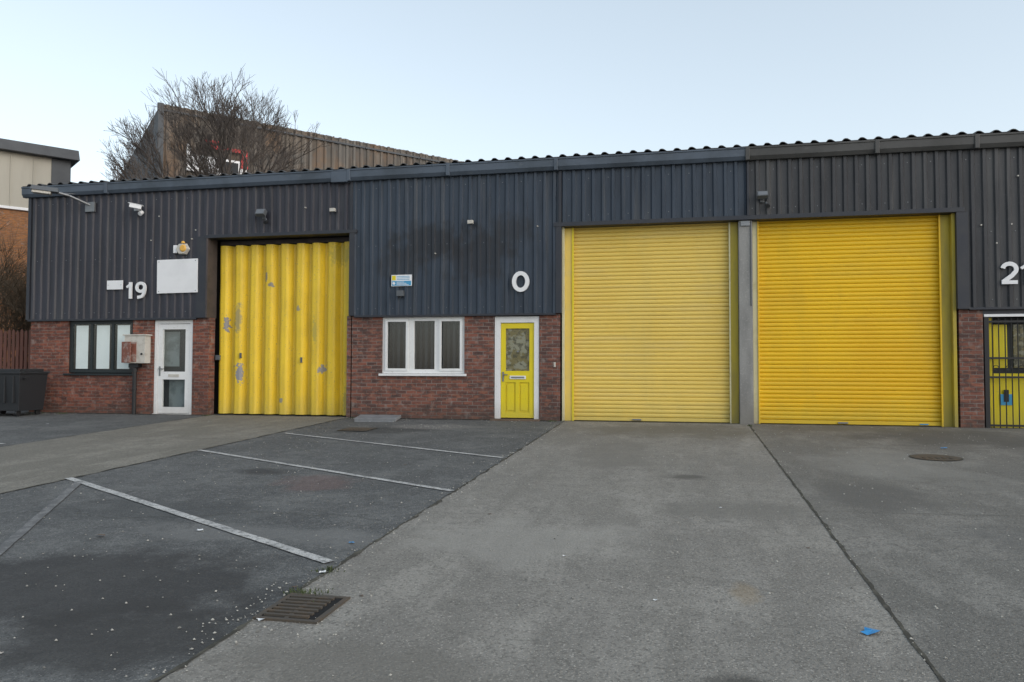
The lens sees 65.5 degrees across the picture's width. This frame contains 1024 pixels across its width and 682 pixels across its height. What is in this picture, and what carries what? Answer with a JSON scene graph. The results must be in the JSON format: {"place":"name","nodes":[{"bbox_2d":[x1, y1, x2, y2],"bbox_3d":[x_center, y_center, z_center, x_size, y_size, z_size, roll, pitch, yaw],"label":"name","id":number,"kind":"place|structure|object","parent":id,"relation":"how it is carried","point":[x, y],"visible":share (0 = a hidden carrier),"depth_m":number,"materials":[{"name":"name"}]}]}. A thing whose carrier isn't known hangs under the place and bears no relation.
{"place":"outdoors","nodes":[
{"label":"outdoors","id":0,"kind":"place"},
{"bbox_2d":[0,415,347,493],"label":"concrete driveway","id":1,"kind":"structure","parent":0,"point":[25,465],"depth_m":12.56,"materials":[{"name":"grey concrete"}]},
{"bbox_2d":[3,420,333,492],"bbox_3d":[-6.139,1.621,5.448,0.067,0.812,23.900,0,-2,12],"label":"expansion joint","id":2,"kind":"object","parent":1,"relation":"on","point":[155,459],"visible":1,"depth_m":10.80,"materials":[{"name":"black rubber"}]},
{"bbox_2d":[119,102,463,180],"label":"weathered warehouse","id":3,"kind":"structure","parent":0,"point":[336,153],"depth_m":36.03,"materials":[{"name":"brown metal"}]},
{"bbox_2d":[186,140,247,174],"bbox_3d":[-12.357,-7.682,33.453,2.500,1.400,0.120,2,-3,-37],"label":"warehouse window","id":4,"kind":"structure","parent":3,"relation":"in","point":[235,169],"depth_m":33.78,"materials":[{"name":"white paint"}]},
{"bbox_2d":[0,410,1023,681],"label":"ground","id":5,"kind":"structure","parent":0,"point":[134,638],"depth_m":6.92,"materials":[{"name":"grey asphalt"}]},
{"bbox_2d":[0,274,30,368],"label":"bare shrub","id":6,"kind":"object","parent":5,"relation":"on","point":[11,304],"visible":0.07,"depth_m":22.87,"materials":[{"name":"brown plant"}]},
{"bbox_2d":[0,217,30,368],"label":"bare shrub","id":7,"kind":"object","parent":5,"relation":"on","point":[5,276],"visible":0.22,"depth_m":23.49,"materials":[{"name":"brown plant"}]},
{"bbox_2d":[0,329,30,368],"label":"timber fence","id":8,"kind":"object","parent":5,"relation":"on","point":[22,347],"visible":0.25,"depth_m":20.20,"materials":[{"name":"brown wood"}]},
{"bbox_2d":[0,208,30,368],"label":"brick walls","id":9,"kind":"structure","parent":5,"relation":"on","point":[16,218],"depth_m":34.13,"materials":[{"name":"brown brick"}]},
{"bbox_2d":[0,151,51,207],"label":"cream cladding","id":10,"kind":"structure","parent":9,"relation":"on","point":[18,171],"depth_m":34.26,"materials":[{"name":"beige metal"}]},
{"bbox_2d":[0,138,79,210],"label":"roof fascia","id":11,"kind":"structure","parent":9,"relation":"on","point":[64,161],"depth_m":34.88,"materials":[{"name":"grey metal"}]},
{"bbox_2d":[0,369,49,415],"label":"wheeled waste container","id":12,"kind":"object","parent":5,"relation":"on","point":[22,390],"visible":1,"depth_m":17.84,"materials":[{"name":"plastic"}]},
{"bbox_2d":[0,481,82,554],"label":"parking line","id":13,"kind":"object","parent":5,"relation":"on","point":[5,545],"visible":1,"depth_m":7.22,"materials":[{"name":"paint"}]},
{"bbox_2d":[42,412,185,414],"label":"wall base dirt","id":14,"kind":"structure","parent":5,"relation":"on","point":[112,413],"depth_m":18.40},
{"bbox_2d":[29,318,214,414],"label":"brick wall","id":15,"kind":"structure","parent":5,"relation":"on","point":[49,347],"depth_m":18.53,"materials":[{"name":"red brick"}]},
{"bbox_2d":[63,373,131,375],"bbox_3d":[-9.644,0.782,18.603,1.880,0.045,0.110,0,-2,12],"label":"window sill","id":16,"kind":"structure","parent":15,"relation":"attached to","point":[97,374],"depth_m":18.57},
{"bbox_2d":[69,320,132,372],"bbox_3d":[-9.620,0.135,18.704,1.750,1.215,0.070,0,-2,12],"label":"window","id":17,"kind":"structure","parent":15,"relation":"attached to","point":[92,348],"depth_m":18.73,"materials":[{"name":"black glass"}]},
{"bbox_2d":[76,325,129,368],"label":"window blinds","id":18,"kind":"object","parent":17,"relation":"in","point":[103,345],"depth_m":18.71,"materials":[{"name":"white fabric"}]},
{"bbox_2d":[128,363,141,414],"bbox_3d":[-8.670,1.121,18.295,0.250,1.220,0.148,0,-2,12],"label":"drain pipe","id":19,"kind":"object","parent":15,"relation":"attached to","point":[134,366],"visible":0.88,"depth_m":18.25,"materials":[{"name":"black paint"}]},
{"bbox_2d":[121,334,151,362],"bbox_3d":[-8.617,0.178,18.225,0.626,0.660,0.329,0,-2,12],"label":"meter box","id":20,"kind":"object","parent":15,"relation":"attached to","point":[136,348],"visible":1,"depth_m":18.17,"materials":[{"name":"beige plastic"}]},
{"bbox_2d":[152,320,192,414],"bbox_3d":[-7.744,0.631,18.236,0.990,2.220,0.140,0,-2,12],"label":"upvc door","id":21,"kind":"structure","parent":15,"relation":"attached to","point":[161,326],"depth_m":18.25,"materials":[{"name":"white plastic"}]},
{"bbox_2d":[163,329,188,413],"bbox_3d":[-7.697,0.637,18.402,0.850,2.100,0.045,0,-2,12],"label":"door blind","id":22,"kind":"object","parent":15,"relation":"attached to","point":[174,361],"depth_m":18.42,"materials":[{"name":"grey fabric"}]},
{"bbox_2d":[26,161,1023,321],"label":"flashings","id":23,"kind":"object","parent":15,"relation":"on","point":[206,299],"visible":0.92,"depth_m":16.29,"materials":[{"name":"grey metal"}]},
{"bbox_2d":[30,189,209,319],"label":"cladding","id":24,"kind":"structure","parent":23,"relation":"attached to","point":[115,236],"depth_m":18.59,"materials":[{"name":"painted corrugated metal"}]},
{"bbox_2d":[30,185,95,211],"bbox_3d":[-10.389,-3.286,18.422,1.338,0.488,0.400,2,-3,-35],"label":"street lamp","id":25,"kind":"object","parent":24,"relation":"attached to","point":[45,190],"visible":1,"depth_m":18.27,"materials":[{"name":"grey metal"}]},
{"bbox_2d":[107,280,122,289],"bbox_3d":[-9.219,-1.300,18.487,0.420,0.210,0.025,0,-2,12],"label":"sign","id":26,"kind":"object","parent":24,"relation":"attached to","point":[115,285],"visible":1,"depth_m":18.48,"materials":[{"name":"white plastic"}]},
{"bbox_2d":[128,202,143,215],"bbox_3d":[-8.635,-3.022,18.331,0.325,0.278,0.310,1,-2,-13],"label":"cctv camera","id":27,"kind":"object","parent":24,"relation":"attached to","point":[138,207],"visible":1,"depth_m":18.21,"materials":[{"name":"white plastic"}]},
{"bbox_2d":[126,282,146,298],"bbox_3d":[-8.661,-1.168,18.352,0.519,0.395,0.038,0,-2,12],"label":"unit number sign","id":28,"kind":"object","parent":24,"relation":"attached to","point":[137,285],"visible":1,"depth_m":18.32,"materials":[{"name":"white plastic"}]},
{"bbox_2d":[157,258,197,293],"bbox_3d":[-7.627,-1.478,18.143,1.048,0.781,0.024,0,-2,12],"label":"blank sign","id":29,"kind":"object","parent":24,"relation":"attached to","point":[177,275],"visible":1,"depth_m":18.13,"materials":[{"name":"white plastic"}]},
{"bbox_2d":[173,241,189,254],"bbox_3d":[-7.531,-2.120,18.117,0.405,0.308,0.130,0,-2,12],"label":"alarm box","id":30,"kind":"object","parent":24,"relation":"attached to","point":[183,248],"visible":1,"depth_m":18.08,"materials":[{"name":"beige plastic"}]},
{"bbox_2d":[209,183,349,234],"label":"cladding","id":31,"kind":"structure","parent":23,"relation":"attached to","point":[232,210],"depth_m":17.69,"materials":[{"name":"painted corrugated metal"}]},
{"bbox_2d":[255,209,267,223],"bbox_3d":[-5.536,-2.753,17.652,0.249,0.344,0.226,0,-2,12],"label":"security floodlight","id":32,"kind":"object","parent":31,"relation":"attached to","point":[262,213],"visible":1,"depth_m":17.59,"materials":[{"name":"grey plastic"}]},
{"bbox_2d":[329,208,336,211],"bbox_3d":[-3.885,-2.849,17.313,0.120,0.090,0.145,0,-2,12],"label":"wall light","id":33,"kind":"object","parent":31,"relation":"attached to","point":[332,209],"visible":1,"depth_m":17.25,"materials":[{"name":"grey plastic"}]},
{"bbox_2d":[353,171,558,315],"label":"cladding","id":34,"kind":"structure","parent":23,"relation":"attached to","point":[417,223],"depth_m":16.78,"materials":[{"name":"metal"}]},
{"bbox_2d":[396,290,403,297],"bbox_3d":[-2.374,-1.057,16.945,0.150,0.290,0.087,0,-2,12],"label":"junction box","id":35,"kind":"object","parent":34,"relation":"attached to","point":[399,293],"visible":1,"depth_m":16.91,"materials":[{"name":"grey plastic"}]},
{"bbox_2d":[391,275,411,285],"bbox_3d":[-2.353,-1.291,16.976,0.460,0.240,0.022,0,-2,12],"label":"security notice","id":36,"kind":"object","parent":34,"relation":"attached to","point":[401,280],"visible":1,"depth_m":16.97,"materials":[{"name":"plastic"}]},
{"bbox_2d":[512,271,529,291],"bbox_3d":[0.179,-1.225,16.409,0.364,0.428,0.035,0,-2,12],"label":"unit number sign","id":37,"kind":"object","parent":34,"relation":"attached to","point":[514,279],"visible":1,"depth_m":16.39,"materials":[{"name":"white plastic"}]},
{"bbox_2d":[36,157,1018,313],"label":"fixings","id":38,"kind":"object","parent":23,"relation":"attached to","point":[537,225],"visible":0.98,"depth_m":16.53,"materials":[{"name":"beige metal"}]},
{"bbox_2d":[562,161,746,221],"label":"cladding","id":39,"kind":"structure","parent":23,"relation":"attached to","point":[678,191],"depth_m":15.93,"materials":[{"name":"metal"}]},
{"bbox_2d":[749,150,957,214],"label":"cladding","id":40,"kind":"structure","parent":23,"relation":"attached to","point":[918,180],"depth_m":15.12,"materials":[{"name":"dark grey painted corrugated metal"}]},
{"bbox_2d":[757,191,769,207],"bbox_3d":[4.851,-2.722,15.367,0.239,0.332,0.218,0,-2,12],"label":"security floodlight","id":41,"kind":"object","parent":40,"relation":"attached to","point":[762,195],"visible":1,"depth_m":15.31,"materials":[{"name":"grey plastic"}]},
{"bbox_2d":[957,147,1023,307],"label":"cladding","id":42,"kind":"structure","parent":23,"relation":"attached to","point":[990,194],"depth_m":14.58,"materials":[{"name":"dark grey painted corrugated metal"}]},
{"bbox_2d":[1000,262,1023,283],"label":"unit number sign","id":43,"kind":"object","parent":42,"relation":"attached to","point":[1007,280],"visible":1,"depth_m":14.44,"materials":[{"name":"white plastic"}]},
{"bbox_2d":[65,477,333,562],"bbox_3d":[-3.303,1.615,7.632,5.435,0.097,0.101,-2,-3,43],"label":"parking line","id":44,"kind":"object","parent":5,"relation":"on","point":[253,537],"visible":1,"depth_m":6.95,"materials":[{"name":"paint"}]},
{"bbox_2d":[97,63,332,179],"bbox_3d":[-10.250,-3.488,25.585,8.014,10.906,8.379,0,-2,12],"label":"bare tree","id":45,"kind":"object","parent":5,"relation":"on","point":[229,120],"visible":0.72,"depth_m":25.36,"materials":[{"name":"brown plant"}]},
{"bbox_2d":[220,236,351,417],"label":"door track","id":46,"kind":"structure","parent":5,"relation":"on","point":[295,241],"depth_m":17.95,"materials":[{"name":"metal"}]},
{"bbox_2d":[218,242,348,414],"bbox_3d":[-5.105,-0.272,17.964,3.434,3.840,0.173,0,-2,12],"label":"folding door","id":47,"kind":"structure","parent":46,"relation":"attached to","point":[284,308],"depth_m":17.95,"materials":[{"name":"yellow metal"}]},
{"bbox_2d":[215,355,220,359],"bbox_3d":[-6.715,0.377,18.193,0.100,0.110,0.080,0,-2,12],"label":"key switch","id":48,"kind":"object","parent":47,"relation":"attached to","point":[217,357],"visible":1,"depth_m":18.16,"materials":[{"name":"grey plastic"}]},
{"bbox_2d":[199,450,452,490],"bbox_3d":[-2.670,1.620,10.254,5.310,0.086,0.090,-2,-3,40],"label":"parking line","id":49,"kind":"object","parent":5,"relation":"on","point":[332,471],"visible":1,"depth_m":9.87,"materials":[{"name":"paint"}]},
{"bbox_2d":[336,427,375,430],"bbox_3d":[-2.865,1.634,14.768,0.594,0.022,0.594,0,-2,12],"label":"manhole cover","id":50,"kind":"object","parent":5,"relation":"on","point":[356,429],"visible":1,"depth_m":14.68,"materials":[{"name":"metal"}]},
{"bbox_2d":[354,415,400,421],"bbox_3d":[-2.789,1.613,16.497,0.880,0.139,0.496,0,-2,7],"label":"paving slab","id":51,"kind":"object","parent":5,"relation":"on","point":[376,418],"depth_m":16.37,"materials":[{"name":"grey concrete"}]},
{"bbox_2d":[26,412,750,601],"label":"weeds","id":52,"kind":"object","parent":5,"relation":"on","point":[329,568],"visible":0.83,"depth_m":5.12,"materials":[{"name":"green plant"}]},
{"bbox_2d":[285,433,502,457],"bbox_3d":[-2.096,1.625,12.606,5.067,0.080,0.088,-2,-3,39],"label":"parking line","id":53,"kind":"object","parent":5,"relation":"on","point":[398,445],"visible":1,"depth_m":12.25,"materials":[{"name":"paint"}]},
{"bbox_2d":[350,417,554,420],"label":"wall base dirt","id":54,"kind":"structure","parent":5,"relation":"on","point":[463,419],"depth_m":16.55,"materials":[{"name":"brown soil"}]},
{"bbox_2d":[351,313,561,420],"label":"brick wall","id":55,"kind":"structure","parent":5,"relation":"on","point":[471,395],"depth_m":16.73,"materials":[{"name":"red brick"}]},
{"bbox_2d":[378,374,466,375],"bbox_3d":[-1.901,0.718,16.890,1.940,0.050,0.110,0,-2,12],"label":"window sill","id":56,"kind":"structure","parent":55,"relation":"attached to","point":[422,374],"depth_m":16.83,"materials":[{"name":"white plastic"}]},
{"bbox_2d":[382,316,464,373],"bbox_3d":[-1.885,0.088,16.979,1.840,1.205,0.095,0,-2,12],"label":"window","id":57,"kind":"structure","parent":55,"relation":"attached to","point":[410,344],"depth_m":16.99,"materials":[{"name":"white plastic"}]},
{"bbox_2d":[388,321,459,368],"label":"window blinds","id":58,"kind":"object","parent":55,"relation":"attached to","point":[426,344],"depth_m":17.12,"materials":[{"name":"fabric"}]},
{"bbox_2d":[494,316,538,418],"bbox_3d":[0.107,0.550,16.526,0.940,2.120,0.090,0,-2,12],"label":"yellow door","id":59,"kind":"structure","parent":55,"relation":"attached to","point":[516,398],"depth_m":16.52,"materials":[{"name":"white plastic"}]},
{"bbox_2d":[502,351,525,380],"bbox_3d":[0.042,0.520,16.512,0.500,0.639,0.054,0,-2,8],"label":"letter plate and handle","id":60,"kind":"object","parent":59,"relation":"attached to","point":[517,377],"visible":1,"depth_m":16.49,"materials":[{"name":"silver metal"}]},
{"bbox_2d":[0,413,1019,678],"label":"grit","id":61,"kind":"object","parent":5,"relation":"on","point":[482,553],"visible":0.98,"depth_m":5.96,"materials":[{"name":"grey gravel"}]},
{"bbox_2d":[490,418,539,421],"bbox_3d":[0.069,1.651,16.396,1.030,0.090,0.260,0,-2,12],"label":"door step","id":62,"kind":"object","parent":5,"relation":"on","point":[506,419],"depth_m":16.27,"materials":[{"name":"grey concrete"}]},
{"bbox_2d":[75,240,1012,421],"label":"walls","id":63,"kind":"structure","parent":5,"relation":"on","point":[216,368],"depth_m":17.90,"materials":[{"name":"red brick"}]},
{"bbox_2d":[22,129,1023,186],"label":"roof sheet","id":64,"kind":"object","parent":63,"relation":"on","point":[588,154],"visible":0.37,"depth_m":16.47,"materials":[{"name":"grey metal"}]},
{"bbox_2d":[21,169,346,197],"bbox_3d":[-7.628,-3.577,18.190,8.360,0.250,0.145,0,-2,12],"label":"gutter","id":65,"kind":"object","parent":64,"relation":"attached to","point":[257,180],"visible":0.96,"depth_m":18.05,"materials":[{"name":"grey metal"}]},
{"bbox_2d":[104,134,979,194],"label":"gutter joints","id":66,"kind":"object","parent":65,"relation":"on","point":[339,177],"visible":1,"depth_m":16.73,"materials":[{"name":"grey metal"}]},
{"bbox_2d":[350,147,744,180],"bbox_3d":[0.527,-3.621,16.395,8.260,0.253,0.145,0,-2,12],"label":"gutter","id":67,"kind":"object","parent":64,"relation":"attached to","point":[699,156],"visible":1,"depth_m":16.28,"materials":[{"name":"grey metal"}]},
{"bbox_2d":[749,132,1023,160],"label":"gutter","id":68,"kind":"object","parent":64,"relation":"attached to","point":[911,144],"visible":1,"depth_m":14.91,"materials":[{"name":"grey metal"}]},
{"bbox_2d":[159,421,939,681],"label":"concrete apron","id":69,"kind":"object","parent":5,"relation":"on","point":[548,629],"visible":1,"depth_m":5.15,"materials":[{"name":"grey concrete"}]},
{"bbox_2d":[252,593,349,623],"bbox_3d":[-1.248,1.593,4.761,0.400,0.038,0.460,0,-2,12],"label":"drain grate","id":70,"kind":"object","parent":69,"relation":"on","point":[297,608],"visible":1,"depth_m":4.72,"materials":[{"name":"metal"}]},
{"bbox_2d":[149,421,563,681],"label":"expansion joint","id":71,"kind":"object","parent":69,"relation":"on","point":[240,627],"visible":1,"depth_m":5.38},
{"bbox_2d":[748,424,945,681],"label":"expansion joint","id":72,"kind":"object","parent":69,"relation":"on","point":[905,632],"visible":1,"depth_m":5.13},
{"bbox_2d":[860,627,879,634],"bbox_3d":[1.943,1.571,4.314,0.117,0.020,0.090,0,-2,12],"label":"litter wrapper","id":73,"kind":"object","parent":69,"relation":"on","point":[867,631],"visible":1,"depth_m":4.30,"materials":[{"name":"blue plastic"}]},
{"bbox_2d":[738,220,753,423],"bbox_3d":[4.576,-0.117,15.586,0.260,4.470,0.230,0,-2,12],"label":"concrete post","id":74,"kind":"object","parent":5,"relation":"on","point":[746,380],"visible":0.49,"depth_m":15.48,"materials":[{"name":"grey concrete"}]},
{"bbox_2d":[741,221,751,305],"bbox_3d":[4.563,-1.516,15.511,0.201,1.660,0.036,0,-2,12],"label":"post bracket","id":75,"kind":"object","parent":74,"relation":"attached to","point":[745,223],"visible":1,"depth_m":15.50,"materials":[{"name":"grey metal"}]},
{"bbox_2d":[564,420,930,426],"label":"wall base dirt","id":76,"kind":"structure","parent":5,"relation":"on","point":[791,424],"depth_m":15.24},
{"bbox_2d":[562,213,957,426],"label":"shutter guides","id":77,"kind":"object","parent":5,"relation":"on","point":[948,326],"visible":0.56,"depth_m":15.60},
{"bbox_2d":[574,223,729,418],"bbox_3d":[2.789,-0.459,16.106,3.130,4.000,0.024,0,-2,12],"label":"roller shutter","id":78,"kind":"object","parent":77,"relation":"attached to","point":[651,321],"visible":0.98,"depth_m":16.09,"materials":[{"name":"yellow metal"}]},
{"bbox_2d":[574,416,729,422],"bbox_3d":[2.783,1.580,16.031,3.130,0.071,0.050,0,-2,12],"label":"roller shutter bottom rail","id":79,"kind":"object","parent":78,"relation":"attached to","point":[655,419],"visible":1,"depth_m":15.99,"materials":[{"name":"yellow metal"}]},
{"bbox_2d":[759,215,941,421],"bbox_3d":[6.447,-0.478,15.302,3.300,4.000,0.024,0,-2,12],"label":"roller shutter","id":80,"kind":"object","parent":77,"relation":"attached to","point":[849,315],"visible":0.98,"depth_m":15.28,"materials":[{"name":"yellow metal"}]},
{"bbox_2d":[760,419,941,425],"bbox_3d":[6.441,1.560,15.226,3.300,0.071,0.050,0,-2,12],"label":"roller shutter bottom rail","id":81,"kind":"object","parent":80,"relation":"attached to","point":[849,422],"visible":1,"depth_m":15.18,"materials":[{"name":"yellow metal"}]},
{"bbox_2d":[632,419,928,424],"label":"shutter lock plates","id":82,"kind":"object","parent":5,"relation":"on","point":[838,422],"visible":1,"depth_m":15.20,"materials":[{"name":"metal"}]},
{"bbox_2d":[749,424,1023,681],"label":"concrete apron","id":83,"kind":"object","parent":5,"relation":"on","point":[909,537],"visible":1,"depth_m":6.98,"materials":[{"name":"grey concrete"}]},
{"bbox_2d":[909,454,962,460],"bbox_3d":[5.758,1.581,10.821,0.656,0.024,0.656,0,-2,12],"label":"manhole cover","id":84,"kind":"object","parent":83,"relation":"on","point":[934,457],"visible":1,"depth_m":10.79,"materials":[{"name":"metal"}]},
{"bbox_2d":[956,309,984,427],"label":"brick wall","id":85,"kind":"structure","parent":5,"relation":"on","point":[970,376],"depth_m":14.63,"materials":[{"name":"red brick"}]},
{"bbox_2d":[983,309,1023,427],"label":"yellow gated door","id":86,"kind":"structure","parent":85,"relation":"attached to","point":[1015,314],"depth_m":14.62,"materials":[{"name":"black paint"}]},
{"bbox_2d":[989,317,1023,428],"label":"security gate","id":87,"kind":"structure","parent":86,"relation":"attached to","point":[1006,398],"depth_m":14.54,"materials":[{"name":"metal"}]},
{"bbox_2d":[0,0,1023,182],"label":"sky","id":88,"kind":"structure","parent":0,"point":[460,80],"materials":[{"name":"blue"}]}
]}

